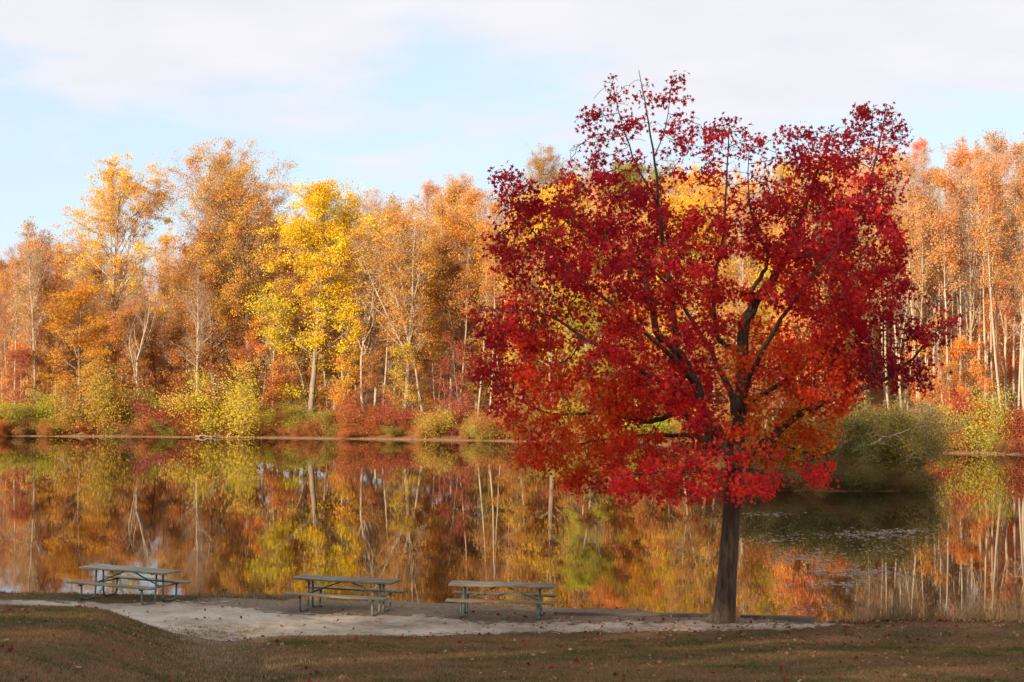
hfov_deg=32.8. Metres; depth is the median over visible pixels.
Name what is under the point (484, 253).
forest tree
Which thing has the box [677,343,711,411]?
understorey tree
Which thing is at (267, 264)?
forest tree
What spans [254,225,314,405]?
forest tree
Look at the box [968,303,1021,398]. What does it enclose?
understorey tree
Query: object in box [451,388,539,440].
bank shrub
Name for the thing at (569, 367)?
understorey tree
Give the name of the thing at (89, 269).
forest tree
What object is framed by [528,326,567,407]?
understorey tree
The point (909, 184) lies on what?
forest tree
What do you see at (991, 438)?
bank shrub
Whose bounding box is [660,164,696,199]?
forest tree
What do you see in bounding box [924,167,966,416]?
forest tree
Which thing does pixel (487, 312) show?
forest tree
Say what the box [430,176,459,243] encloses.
forest tree
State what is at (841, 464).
bank shrub
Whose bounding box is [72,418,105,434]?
bank shrub
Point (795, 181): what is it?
forest tree
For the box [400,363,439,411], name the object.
understorey tree
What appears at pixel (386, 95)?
sky
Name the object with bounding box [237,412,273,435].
bank shrub
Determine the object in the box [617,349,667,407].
understorey tree
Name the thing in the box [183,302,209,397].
forest tree
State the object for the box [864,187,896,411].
forest tree
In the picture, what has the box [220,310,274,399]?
understorey tree
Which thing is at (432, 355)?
forest tree
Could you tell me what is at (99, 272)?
forest tree
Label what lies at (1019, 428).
bank shrub
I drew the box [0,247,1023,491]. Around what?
hillside
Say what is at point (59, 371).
understorey tree
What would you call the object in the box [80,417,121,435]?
bank shrub
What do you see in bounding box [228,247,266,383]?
forest tree
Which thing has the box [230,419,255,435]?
bank shrub
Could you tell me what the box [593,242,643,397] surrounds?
forest tree
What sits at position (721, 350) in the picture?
understorey tree
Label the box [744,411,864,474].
willow bush
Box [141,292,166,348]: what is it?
forest tree
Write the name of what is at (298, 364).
understorey tree
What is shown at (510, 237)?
forest tree
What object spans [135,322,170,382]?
understorey tree
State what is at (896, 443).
willow bush
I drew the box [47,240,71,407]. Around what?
forest tree
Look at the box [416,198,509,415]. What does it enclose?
forest tree
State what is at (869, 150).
forest tree
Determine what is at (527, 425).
bank shrub
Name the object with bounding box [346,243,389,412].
forest tree
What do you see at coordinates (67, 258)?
forest tree
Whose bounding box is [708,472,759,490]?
bank shrub
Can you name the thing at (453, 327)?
forest tree
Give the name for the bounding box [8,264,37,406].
forest tree
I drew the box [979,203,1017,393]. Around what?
forest tree
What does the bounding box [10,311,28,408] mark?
forest tree
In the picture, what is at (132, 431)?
bank shrub
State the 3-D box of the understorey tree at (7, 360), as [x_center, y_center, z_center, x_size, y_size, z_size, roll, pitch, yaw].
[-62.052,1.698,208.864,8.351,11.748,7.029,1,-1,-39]
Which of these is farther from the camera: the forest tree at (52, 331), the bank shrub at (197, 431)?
the forest tree at (52, 331)
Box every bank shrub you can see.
[0,396,51,434]
[0,403,30,435]
[0,424,23,434]
[1,413,44,435]
[4,384,78,433]
[15,412,52,433]
[34,350,164,435]
[35,417,61,435]
[39,411,86,434]
[48,408,86,423]
[56,414,85,434]
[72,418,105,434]
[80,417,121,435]
[83,380,169,432]
[114,416,151,435]
[127,383,217,434]
[130,407,169,435]
[141,426,157,435]
[148,350,277,437]
[148,417,183,435]
[157,422,182,435]
[168,408,200,431]
[170,421,208,436]
[196,414,231,434]
[208,420,236,435]
[227,403,278,434]
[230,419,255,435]
[232,421,256,434]
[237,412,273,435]
[243,399,333,431]
[257,413,290,435]
[272,404,297,427]
[274,418,315,436]
[280,406,318,423]
[289,405,361,437]
[300,413,330,435]
[313,426,330,436]
[320,410,356,427]
[322,392,395,432]
[332,415,374,437]
[345,391,423,431]
[348,404,378,422]
[360,408,397,435]
[367,416,396,434]
[371,423,400,434]
[380,419,412,437]
[397,417,423,433]
[405,426,439,438]
[407,404,457,438]
[409,393,485,437]
[438,425,456,435]
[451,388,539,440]
[453,415,485,439]
[459,417,495,439]
[462,412,494,426]
[478,424,496,439]
[486,405,513,438]
[487,410,532,437]
[498,404,558,429]
[505,426,537,439]
[511,410,552,436]
[524,395,600,429]
[525,417,564,441]
[532,411,574,433]
[563,420,598,440]
[570,411,648,441]
[623,401,724,439]
[641,424,668,443]
[664,402,731,430]
[666,427,689,445]
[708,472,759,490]
[742,471,796,490]
[743,464,789,492]
[749,453,808,486]
[752,451,812,490]
[783,473,829,491]
[793,478,842,492]
[799,452,885,491]
[813,450,887,491]
[820,452,884,486]
[836,461,893,492]
[864,464,915,488]
[878,465,936,491]
[894,465,941,490]
[908,406,978,444]
[929,378,1023,453]
[931,380,1005,443]
[937,431,967,450]
[937,434,959,450]
[945,423,981,451]
[952,411,1006,447]
[972,425,1011,452]
[989,439,1019,453]
[991,403,1023,430]
[992,403,1023,453]
[995,432,1022,451]
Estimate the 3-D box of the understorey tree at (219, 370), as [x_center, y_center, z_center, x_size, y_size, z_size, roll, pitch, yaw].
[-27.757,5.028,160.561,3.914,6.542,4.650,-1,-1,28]
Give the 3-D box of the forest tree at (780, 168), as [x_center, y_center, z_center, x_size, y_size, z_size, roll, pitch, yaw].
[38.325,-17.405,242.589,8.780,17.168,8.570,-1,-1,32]
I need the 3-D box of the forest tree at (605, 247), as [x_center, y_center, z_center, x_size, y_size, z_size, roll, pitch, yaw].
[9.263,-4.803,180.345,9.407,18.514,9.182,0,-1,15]
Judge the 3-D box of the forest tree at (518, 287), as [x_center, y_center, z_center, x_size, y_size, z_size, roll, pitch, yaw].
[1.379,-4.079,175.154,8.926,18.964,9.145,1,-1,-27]
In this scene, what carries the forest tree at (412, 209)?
on the hillside
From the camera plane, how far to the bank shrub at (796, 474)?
85.51 m
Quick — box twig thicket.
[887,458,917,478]
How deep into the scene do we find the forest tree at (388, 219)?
156.89 m
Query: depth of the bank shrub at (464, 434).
148.40 m
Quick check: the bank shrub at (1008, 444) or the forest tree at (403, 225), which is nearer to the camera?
the bank shrub at (1008, 444)
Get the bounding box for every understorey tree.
[0,321,44,406]
[0,332,21,381]
[0,349,37,410]
[4,346,52,413]
[7,346,54,413]
[25,361,56,404]
[40,338,77,404]
[42,308,92,404]
[55,346,113,413]
[86,358,127,407]
[96,282,142,379]
[98,328,142,395]
[100,345,129,400]
[121,327,182,405]
[125,305,171,385]
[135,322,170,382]
[143,353,170,407]
[148,308,207,394]
[156,317,211,411]
[157,321,208,399]
[178,315,220,391]
[198,325,234,386]
[198,361,231,405]
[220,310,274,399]
[221,330,259,378]
[221,333,275,400]
[233,342,264,405]
[255,337,316,408]
[256,272,289,371]
[260,361,296,410]
[261,348,288,400]
[284,280,319,393]
[299,348,331,408]
[301,361,332,412]
[322,337,377,396]
[346,341,373,404]
[352,350,388,413]
[354,318,380,369]
[357,301,384,371]
[362,318,387,385]
[375,314,436,415]
[378,342,430,419]
[381,318,437,393]
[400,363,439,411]
[421,274,476,397]
[424,329,474,410]
[430,319,473,396]
[463,314,504,417]
[466,315,477,363]
[469,283,510,368]
[486,314,528,403]
[493,344,544,406]
[506,348,543,407]
[523,328,561,411]
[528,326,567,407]
[552,353,599,411]
[554,354,582,406]
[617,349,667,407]
[633,353,665,413]
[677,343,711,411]
[704,305,766,416]
[707,303,737,396]
[714,235,773,385]
[736,336,779,414]
[750,299,816,428]
[750,311,786,419]
[772,312,809,389]
[811,326,873,408]
[812,308,869,405]
[845,275,890,376]
[848,252,900,372]
[869,276,926,390]
[872,310,904,404]
[886,335,924,393]
[895,273,964,365]
[901,341,944,404]
[905,311,976,410]
[923,359,968,419]
[939,336,997,417]
[941,263,977,341]
[953,305,1001,396]
[959,235,1008,338]
[964,284,1021,395]
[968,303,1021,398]
[974,290,1019,408]
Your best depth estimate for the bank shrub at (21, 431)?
158.82 m
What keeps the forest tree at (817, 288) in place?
on the hillside
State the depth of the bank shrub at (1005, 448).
123.17 m
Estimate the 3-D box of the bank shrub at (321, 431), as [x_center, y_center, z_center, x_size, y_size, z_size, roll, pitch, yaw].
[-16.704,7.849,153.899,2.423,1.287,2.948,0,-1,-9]
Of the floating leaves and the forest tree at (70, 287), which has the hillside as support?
the forest tree at (70, 287)
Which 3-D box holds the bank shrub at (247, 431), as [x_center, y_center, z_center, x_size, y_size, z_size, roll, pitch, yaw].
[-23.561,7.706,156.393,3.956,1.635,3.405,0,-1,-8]
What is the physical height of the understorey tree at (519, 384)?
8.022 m
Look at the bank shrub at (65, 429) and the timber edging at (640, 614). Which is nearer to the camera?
the timber edging at (640, 614)
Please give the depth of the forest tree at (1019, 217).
133.14 m
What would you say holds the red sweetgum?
on the path
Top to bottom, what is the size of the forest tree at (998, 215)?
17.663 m
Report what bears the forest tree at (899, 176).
on the hillside
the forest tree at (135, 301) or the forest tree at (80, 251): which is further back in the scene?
the forest tree at (80, 251)
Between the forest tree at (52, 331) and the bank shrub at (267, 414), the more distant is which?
the forest tree at (52, 331)
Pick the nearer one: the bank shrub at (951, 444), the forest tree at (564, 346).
the bank shrub at (951, 444)
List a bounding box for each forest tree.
[0,243,27,344]
[0,256,20,331]
[0,267,14,403]
[0,267,26,394]
[0,293,17,364]
[0,309,18,397]
[2,257,30,406]
[3,216,59,411]
[4,262,38,369]
[8,231,42,308]
[8,242,62,384]
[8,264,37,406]
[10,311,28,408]
[12,261,95,406]
[13,227,65,278]
[17,237,39,405]
[22,235,50,405]
[34,275,118,413]
[38,275,89,400]
[38,308,54,405]
[39,265,97,411]
[44,237,83,286]
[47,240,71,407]
[49,152,187,400]
[50,242,90,287]
[52,298,94,411]
[58,247,113,306]
[59,319,100,405]
[60,283,92,399]
[66,253,90,376]
[81,260,130,317]
[86,302,109,341]
[91,300,153,401]
[93,270,128,332]
[95,315,139,388]
[97,250,146,316]
[118,279,138,389]
[118,286,160,407]
[118,296,159,391]
[120,301,141,393]
[122,294,152,404]
[125,258,147,378]
[129,254,150,298]
[133,294,167,409]
[136,268,164,377]
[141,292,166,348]
[142,253,169,303]
[148,215,260,406]
[152,235,182,406]
[152,256,206,376]
[152,316,195,410]
[153,267,208,371]
[154,241,188,304]
[157,290,176,383]
[159,136,305,416]
[160,243,192,370]
[173,246,200,394]
[176,263,219,407]
[183,224,196,269]
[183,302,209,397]
[187,218,216,303]
[205,302,228,395]
[206,262,266,389]
[209,253,245,394]
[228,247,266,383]
[235,282,263,364]
[240,282,335,409]
[241,176,393,419]
[243,236,282,393]
[250,215,265,276]
[253,241,286,341]
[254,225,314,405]
[255,275,288,411]
[259,242,334,408]
[260,203,283,246]
[262,272,274,402]
[264,207,285,246]
[266,222,287,412]
[287,221,324,378]
[288,203,305,228]
[296,276,348,411]
[300,251,351,383]
[300,289,325,379]
[311,224,360,409]
[313,242,386,397]
[324,323,374,412]
[332,218,363,396]
[333,213,395,392]
[335,199,438,415]
[335,290,362,396]
[343,266,361,402]
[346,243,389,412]
[349,198,381,241]
[353,199,381,224]
[355,235,393,408]
[356,188,405,244]
[362,188,405,251]
[363,206,389,374]
[366,199,465,401]
[366,241,389,390]
[366,248,418,401]
[371,205,408,417]
[371,243,439,414]
[378,236,448,412]
[379,263,399,400]
[382,190,404,366]
[396,195,430,252]
[397,217,420,414]
[409,230,507,412]
[411,177,445,338]
[416,197,446,357]
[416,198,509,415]
[420,208,473,393]
[422,174,495,330]
[425,199,456,409]
[425,290,439,410]
[427,220,456,411]
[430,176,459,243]
[442,171,504,230]
[452,223,480,411]
[453,182,494,378]
[459,253,497,407]
[468,218,498,416]
[473,210,558,403]
[475,260,498,401]
[476,197,507,411]
[478,215,548,373]
[487,244,506,412]
[492,193,515,285]
[493,185,510,230]
[494,170,610,410]
[511,218,600,375]
[512,143,602,330]
[543,292,589,408]
[544,201,602,402]
[547,291,634,398]
[557,231,599,410]
[558,201,615,330]
[562,179,597,218]
[574,270,638,382]
[584,214,605,400]
[586,182,619,219]
[593,180,662,373]
[593,206,640,376]
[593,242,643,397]
[595,157,677,258]
[611,208,655,259]
[611,270,687,385]
[624,173,675,215]
[636,193,771,397]
[639,234,668,364]
[641,282,689,379]
[649,185,709,266]
[658,254,719,379]
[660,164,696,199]
[663,162,697,195]
[670,161,728,200]
[678,256,738,416]
[690,174,727,215]
[690,175,730,227]
[694,160,725,195]
[700,195,760,381]
[705,198,766,343]
[713,171,764,264]
[716,194,792,357]
[722,165,753,206]
[723,276,774,414]
[726,181,750,261]
[737,257,818,408]
[739,175,770,227]
[745,212,792,378]
[750,158,784,218]
[756,212,841,405]
[759,191,793,230]
[766,154,801,227]
[777,177,854,378]
[778,164,815,230]
[790,150,838,223]
[792,258,830,424]
[794,208,831,416]
[799,155,841,225]
[801,185,896,402]
[802,153,860,254]
[837,166,896,355]
[844,159,866,227]
[846,224,868,385]
[850,255,882,405]
[851,144,897,211]
[858,145,869,178]
[861,145,881,216]
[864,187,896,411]
[867,163,913,410]
[870,152,905,413]
[873,142,906,201]
[878,193,903,378]
[879,151,920,219]
[887,141,917,207]
[887,214,923,406]
[888,151,930,407]
[888,163,930,373]
[890,174,932,224]
[892,217,940,402]
[897,193,927,404]
[899,141,950,225]
[900,183,933,415]
[903,195,939,409]
[905,192,964,390]
[906,185,938,306]
[908,135,937,193]
[909,191,942,404]
[909,196,957,407]
[916,165,957,408]
[917,166,943,390]
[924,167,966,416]
[930,144,979,400]
[931,170,974,389]
[938,134,970,219]
[939,162,1004,399]
[939,187,975,337]
[940,180,983,381]
[941,161,977,400]
[946,144,977,304]
[962,195,988,404]
[963,139,986,264]
[964,148,1015,416]
[965,154,1016,416]
[965,160,992,401]
[967,146,989,335]
[968,177,1023,385]
[970,179,1009,321]
[972,208,1021,415]
[973,141,1016,263]
[974,133,1004,176]
[975,174,1017,417]
[977,128,1014,406]
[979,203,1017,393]
[993,198,1023,407]
[998,186,1022,297]
[998,191,1023,354]
[999,140,1023,409]
[1001,202,1023,411]
[1005,157,1023,290]
[1008,155,1023,243]
[1010,131,1023,176]
[1013,164,1023,286]
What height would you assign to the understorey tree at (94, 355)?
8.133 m
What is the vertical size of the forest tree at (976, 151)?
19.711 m
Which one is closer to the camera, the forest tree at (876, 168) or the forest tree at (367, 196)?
the forest tree at (876, 168)
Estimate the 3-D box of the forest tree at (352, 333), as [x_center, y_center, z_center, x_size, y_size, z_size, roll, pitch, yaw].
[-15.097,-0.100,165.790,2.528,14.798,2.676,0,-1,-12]
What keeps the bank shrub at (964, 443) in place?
on the hillside
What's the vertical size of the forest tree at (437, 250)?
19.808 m
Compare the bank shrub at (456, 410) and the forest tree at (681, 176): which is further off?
the forest tree at (681, 176)
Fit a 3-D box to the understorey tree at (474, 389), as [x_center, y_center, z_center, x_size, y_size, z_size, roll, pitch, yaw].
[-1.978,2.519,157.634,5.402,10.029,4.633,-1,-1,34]
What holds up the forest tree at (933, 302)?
on the hillside
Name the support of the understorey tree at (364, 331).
on the hillside
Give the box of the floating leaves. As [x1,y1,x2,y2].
[101,444,947,613]
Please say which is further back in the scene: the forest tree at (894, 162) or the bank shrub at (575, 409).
the forest tree at (894, 162)
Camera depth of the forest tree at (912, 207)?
136.14 m
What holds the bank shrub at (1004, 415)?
on the hillside
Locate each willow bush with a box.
[686,417,789,468]
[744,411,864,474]
[748,400,891,475]
[758,385,949,478]
[806,390,952,437]
[850,401,961,480]
[870,389,975,466]
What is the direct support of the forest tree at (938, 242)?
on the hillside
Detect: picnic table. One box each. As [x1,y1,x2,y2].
[66,564,190,604]
[284,574,405,615]
[445,580,555,620]
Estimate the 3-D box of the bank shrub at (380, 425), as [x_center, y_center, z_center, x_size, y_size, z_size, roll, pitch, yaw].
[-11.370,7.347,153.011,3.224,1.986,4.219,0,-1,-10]
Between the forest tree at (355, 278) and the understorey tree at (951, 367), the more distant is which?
the forest tree at (355, 278)
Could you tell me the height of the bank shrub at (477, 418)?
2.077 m
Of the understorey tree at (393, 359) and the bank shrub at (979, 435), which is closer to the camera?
the bank shrub at (979, 435)
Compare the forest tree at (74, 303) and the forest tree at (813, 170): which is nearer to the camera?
the forest tree at (74, 303)
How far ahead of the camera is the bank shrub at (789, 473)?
85.84 m
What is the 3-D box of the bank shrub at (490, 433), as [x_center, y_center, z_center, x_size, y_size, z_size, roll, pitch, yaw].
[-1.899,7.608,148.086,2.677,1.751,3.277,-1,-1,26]
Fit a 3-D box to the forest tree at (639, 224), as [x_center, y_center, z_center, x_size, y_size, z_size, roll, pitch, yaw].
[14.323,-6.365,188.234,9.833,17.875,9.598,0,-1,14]
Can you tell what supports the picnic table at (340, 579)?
on the path
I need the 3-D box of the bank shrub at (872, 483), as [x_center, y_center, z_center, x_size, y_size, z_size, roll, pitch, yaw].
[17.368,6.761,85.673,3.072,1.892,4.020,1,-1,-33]
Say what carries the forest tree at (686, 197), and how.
on the hillside
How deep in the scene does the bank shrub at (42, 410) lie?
159.84 m
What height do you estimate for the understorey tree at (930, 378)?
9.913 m
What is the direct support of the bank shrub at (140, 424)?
on the hillside
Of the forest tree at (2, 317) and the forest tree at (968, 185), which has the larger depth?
the forest tree at (2, 317)
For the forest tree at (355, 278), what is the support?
on the hillside
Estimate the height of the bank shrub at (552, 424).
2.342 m
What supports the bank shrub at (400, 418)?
on the hillside
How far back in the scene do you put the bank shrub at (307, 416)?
156.64 m
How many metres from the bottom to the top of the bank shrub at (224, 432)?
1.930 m
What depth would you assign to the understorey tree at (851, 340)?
137.74 m
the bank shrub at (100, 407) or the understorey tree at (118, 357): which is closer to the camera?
the bank shrub at (100, 407)
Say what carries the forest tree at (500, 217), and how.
on the hillside
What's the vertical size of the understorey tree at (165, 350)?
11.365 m
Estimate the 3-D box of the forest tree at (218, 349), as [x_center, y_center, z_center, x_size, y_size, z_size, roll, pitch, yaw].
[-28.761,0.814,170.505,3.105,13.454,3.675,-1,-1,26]
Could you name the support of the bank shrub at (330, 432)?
on the hillside
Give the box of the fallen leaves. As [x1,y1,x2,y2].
[0,592,1023,681]
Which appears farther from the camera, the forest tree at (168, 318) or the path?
the forest tree at (168, 318)
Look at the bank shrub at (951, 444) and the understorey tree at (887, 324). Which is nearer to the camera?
the bank shrub at (951, 444)
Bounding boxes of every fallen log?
[195,430,221,437]
[852,428,909,451]
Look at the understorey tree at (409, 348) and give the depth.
152.86 m
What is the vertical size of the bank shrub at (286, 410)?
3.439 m
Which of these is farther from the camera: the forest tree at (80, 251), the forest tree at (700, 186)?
the forest tree at (80, 251)
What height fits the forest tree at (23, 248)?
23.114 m
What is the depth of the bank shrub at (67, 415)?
159.44 m
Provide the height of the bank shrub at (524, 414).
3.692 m
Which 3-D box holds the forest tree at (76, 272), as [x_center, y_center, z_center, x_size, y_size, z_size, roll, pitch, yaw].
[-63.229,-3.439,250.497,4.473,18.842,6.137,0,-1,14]
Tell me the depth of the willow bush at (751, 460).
90.48 m
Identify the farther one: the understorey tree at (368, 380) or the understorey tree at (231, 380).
the understorey tree at (231, 380)
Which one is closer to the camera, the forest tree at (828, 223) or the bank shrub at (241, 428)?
the forest tree at (828, 223)
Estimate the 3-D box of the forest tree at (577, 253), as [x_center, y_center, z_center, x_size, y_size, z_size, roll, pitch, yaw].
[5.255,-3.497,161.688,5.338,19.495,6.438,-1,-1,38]
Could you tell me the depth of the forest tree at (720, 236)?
160.96 m
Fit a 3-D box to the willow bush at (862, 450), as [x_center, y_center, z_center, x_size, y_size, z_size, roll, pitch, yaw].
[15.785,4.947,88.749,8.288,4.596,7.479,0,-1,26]
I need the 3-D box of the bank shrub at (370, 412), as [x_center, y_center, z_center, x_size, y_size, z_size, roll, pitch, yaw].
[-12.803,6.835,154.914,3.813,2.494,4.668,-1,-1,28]
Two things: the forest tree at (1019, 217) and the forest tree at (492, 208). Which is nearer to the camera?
the forest tree at (1019, 217)
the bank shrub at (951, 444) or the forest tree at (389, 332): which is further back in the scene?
the forest tree at (389, 332)
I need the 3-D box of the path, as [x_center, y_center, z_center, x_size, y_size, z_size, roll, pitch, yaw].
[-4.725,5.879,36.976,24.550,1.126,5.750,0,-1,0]
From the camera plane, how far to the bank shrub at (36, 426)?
159.08 m
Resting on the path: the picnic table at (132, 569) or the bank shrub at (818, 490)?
the picnic table at (132, 569)
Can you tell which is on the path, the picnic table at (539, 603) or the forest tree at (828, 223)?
the picnic table at (539, 603)
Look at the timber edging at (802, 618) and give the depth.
38.49 m
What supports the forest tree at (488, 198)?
on the hillside
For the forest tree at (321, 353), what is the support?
on the hillside
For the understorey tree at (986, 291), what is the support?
on the hillside
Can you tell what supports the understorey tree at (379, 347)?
on the hillside
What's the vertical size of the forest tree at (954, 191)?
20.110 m
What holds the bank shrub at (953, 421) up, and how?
on the hillside
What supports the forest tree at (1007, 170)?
on the hillside
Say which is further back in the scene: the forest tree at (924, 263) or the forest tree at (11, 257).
the forest tree at (11, 257)
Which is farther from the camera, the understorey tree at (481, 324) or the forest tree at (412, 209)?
the forest tree at (412, 209)
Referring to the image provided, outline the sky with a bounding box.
[0,0,1023,368]
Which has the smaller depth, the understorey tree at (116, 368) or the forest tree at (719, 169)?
the understorey tree at (116, 368)
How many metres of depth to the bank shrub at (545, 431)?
145.87 m
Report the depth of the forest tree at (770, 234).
155.31 m
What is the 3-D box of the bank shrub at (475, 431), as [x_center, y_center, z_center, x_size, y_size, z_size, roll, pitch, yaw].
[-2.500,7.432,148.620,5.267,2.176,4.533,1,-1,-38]
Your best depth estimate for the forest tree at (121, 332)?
162.81 m
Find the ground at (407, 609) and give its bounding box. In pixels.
[0,593,1023,681]
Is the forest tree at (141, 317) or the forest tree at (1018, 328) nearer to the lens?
the forest tree at (1018, 328)
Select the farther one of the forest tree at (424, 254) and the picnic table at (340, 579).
the forest tree at (424, 254)
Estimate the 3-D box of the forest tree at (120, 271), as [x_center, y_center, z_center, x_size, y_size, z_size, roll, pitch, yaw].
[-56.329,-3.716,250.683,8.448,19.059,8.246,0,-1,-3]
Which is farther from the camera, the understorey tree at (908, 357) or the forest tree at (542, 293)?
the forest tree at (542, 293)
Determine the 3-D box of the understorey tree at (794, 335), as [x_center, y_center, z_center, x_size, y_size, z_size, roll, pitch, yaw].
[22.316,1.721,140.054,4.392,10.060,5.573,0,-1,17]
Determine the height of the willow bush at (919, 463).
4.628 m
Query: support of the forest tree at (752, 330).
on the hillside
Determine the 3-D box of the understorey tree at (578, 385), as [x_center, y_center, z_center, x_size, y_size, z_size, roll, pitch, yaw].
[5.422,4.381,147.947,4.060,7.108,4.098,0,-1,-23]
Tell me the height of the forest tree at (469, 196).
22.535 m
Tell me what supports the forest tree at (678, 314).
on the hillside
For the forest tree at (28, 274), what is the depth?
171.22 m
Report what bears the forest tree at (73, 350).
on the hillside
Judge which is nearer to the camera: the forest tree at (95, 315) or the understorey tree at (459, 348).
the understorey tree at (459, 348)
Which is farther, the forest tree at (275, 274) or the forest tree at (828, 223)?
the forest tree at (275, 274)
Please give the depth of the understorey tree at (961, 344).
129.53 m
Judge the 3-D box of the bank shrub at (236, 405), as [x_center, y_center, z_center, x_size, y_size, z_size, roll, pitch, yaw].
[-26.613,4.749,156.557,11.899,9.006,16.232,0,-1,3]
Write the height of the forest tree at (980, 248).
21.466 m
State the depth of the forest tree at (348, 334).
163.28 m
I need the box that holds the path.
[0,600,849,640]
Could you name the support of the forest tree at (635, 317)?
on the hillside
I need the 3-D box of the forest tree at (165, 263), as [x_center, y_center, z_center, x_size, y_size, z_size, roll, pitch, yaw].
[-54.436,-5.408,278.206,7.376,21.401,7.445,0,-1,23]
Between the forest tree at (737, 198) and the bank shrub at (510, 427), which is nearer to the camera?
the bank shrub at (510, 427)
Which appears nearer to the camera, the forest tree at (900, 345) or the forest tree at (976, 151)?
the forest tree at (900, 345)
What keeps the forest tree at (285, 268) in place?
on the hillside
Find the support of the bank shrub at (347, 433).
on the hillside
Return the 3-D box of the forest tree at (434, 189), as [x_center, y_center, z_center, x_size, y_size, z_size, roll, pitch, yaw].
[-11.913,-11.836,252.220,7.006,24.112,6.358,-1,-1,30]
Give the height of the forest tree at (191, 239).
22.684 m
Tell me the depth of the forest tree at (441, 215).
156.98 m
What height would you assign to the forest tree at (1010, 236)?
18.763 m
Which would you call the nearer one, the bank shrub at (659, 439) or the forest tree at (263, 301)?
the bank shrub at (659, 439)
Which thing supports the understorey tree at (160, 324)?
on the hillside
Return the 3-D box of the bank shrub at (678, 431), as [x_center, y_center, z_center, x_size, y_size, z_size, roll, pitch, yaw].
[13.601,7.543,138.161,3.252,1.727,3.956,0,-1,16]
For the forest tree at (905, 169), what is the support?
on the hillside
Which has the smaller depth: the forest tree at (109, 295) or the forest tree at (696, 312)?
the forest tree at (696, 312)
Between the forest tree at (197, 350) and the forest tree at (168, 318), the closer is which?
the forest tree at (197, 350)
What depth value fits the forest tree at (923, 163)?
193.66 m
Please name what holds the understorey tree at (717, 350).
on the hillside
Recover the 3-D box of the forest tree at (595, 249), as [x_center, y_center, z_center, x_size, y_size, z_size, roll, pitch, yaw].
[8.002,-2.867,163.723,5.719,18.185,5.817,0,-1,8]
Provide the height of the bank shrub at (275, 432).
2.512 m
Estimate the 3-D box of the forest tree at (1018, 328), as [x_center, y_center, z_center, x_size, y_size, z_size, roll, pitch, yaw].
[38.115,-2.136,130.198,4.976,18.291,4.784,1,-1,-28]
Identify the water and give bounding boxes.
[0,436,1023,621]
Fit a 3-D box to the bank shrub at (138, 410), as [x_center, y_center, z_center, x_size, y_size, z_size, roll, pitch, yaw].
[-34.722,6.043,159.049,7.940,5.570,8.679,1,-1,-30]
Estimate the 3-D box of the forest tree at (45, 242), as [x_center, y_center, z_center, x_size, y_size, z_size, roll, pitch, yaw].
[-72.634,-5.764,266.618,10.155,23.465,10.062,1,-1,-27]
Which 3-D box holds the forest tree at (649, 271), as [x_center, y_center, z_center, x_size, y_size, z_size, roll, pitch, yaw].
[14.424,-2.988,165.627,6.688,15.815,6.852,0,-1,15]
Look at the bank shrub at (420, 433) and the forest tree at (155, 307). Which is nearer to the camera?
the bank shrub at (420, 433)
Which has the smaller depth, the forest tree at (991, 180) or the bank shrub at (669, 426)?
the forest tree at (991, 180)
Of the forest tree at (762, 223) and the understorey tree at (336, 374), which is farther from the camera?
the understorey tree at (336, 374)
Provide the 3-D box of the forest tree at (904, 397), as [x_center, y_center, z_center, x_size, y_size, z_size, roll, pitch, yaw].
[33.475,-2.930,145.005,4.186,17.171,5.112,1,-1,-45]
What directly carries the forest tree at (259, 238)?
on the hillside
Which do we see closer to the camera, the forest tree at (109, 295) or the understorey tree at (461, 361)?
the understorey tree at (461, 361)
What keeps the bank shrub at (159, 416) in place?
on the hillside
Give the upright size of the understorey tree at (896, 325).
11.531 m
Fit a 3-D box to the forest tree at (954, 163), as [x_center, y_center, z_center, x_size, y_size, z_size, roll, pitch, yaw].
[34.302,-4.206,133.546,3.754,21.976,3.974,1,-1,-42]
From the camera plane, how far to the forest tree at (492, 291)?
155.28 m
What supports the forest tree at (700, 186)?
on the hillside
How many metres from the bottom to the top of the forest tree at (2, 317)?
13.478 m
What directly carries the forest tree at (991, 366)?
on the hillside
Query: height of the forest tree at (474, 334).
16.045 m
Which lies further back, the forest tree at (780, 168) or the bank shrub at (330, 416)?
the forest tree at (780, 168)
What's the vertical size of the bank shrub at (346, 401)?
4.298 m
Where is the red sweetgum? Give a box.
[460,70,968,623]
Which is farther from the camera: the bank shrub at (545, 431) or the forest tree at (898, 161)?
the forest tree at (898, 161)
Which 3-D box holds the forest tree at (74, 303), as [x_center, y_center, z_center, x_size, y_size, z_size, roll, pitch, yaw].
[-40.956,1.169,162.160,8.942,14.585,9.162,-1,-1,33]
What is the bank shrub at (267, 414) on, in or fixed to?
on the hillside
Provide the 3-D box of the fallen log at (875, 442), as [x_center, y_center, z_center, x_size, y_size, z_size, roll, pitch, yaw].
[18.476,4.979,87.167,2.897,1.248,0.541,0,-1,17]
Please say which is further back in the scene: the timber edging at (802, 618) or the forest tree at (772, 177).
the forest tree at (772, 177)
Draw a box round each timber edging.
[553,612,707,616]
[740,614,815,621]
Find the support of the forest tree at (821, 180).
on the hillside
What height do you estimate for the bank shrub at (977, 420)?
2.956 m
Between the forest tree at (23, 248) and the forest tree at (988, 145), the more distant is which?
the forest tree at (23, 248)
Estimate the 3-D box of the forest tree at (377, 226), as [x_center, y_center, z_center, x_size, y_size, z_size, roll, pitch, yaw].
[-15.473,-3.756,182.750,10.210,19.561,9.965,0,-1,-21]
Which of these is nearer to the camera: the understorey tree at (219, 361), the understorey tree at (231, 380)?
the understorey tree at (231, 380)
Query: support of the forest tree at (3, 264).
on the hillside
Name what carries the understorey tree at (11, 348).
on the hillside
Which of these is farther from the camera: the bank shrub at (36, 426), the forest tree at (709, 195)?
the forest tree at (709, 195)

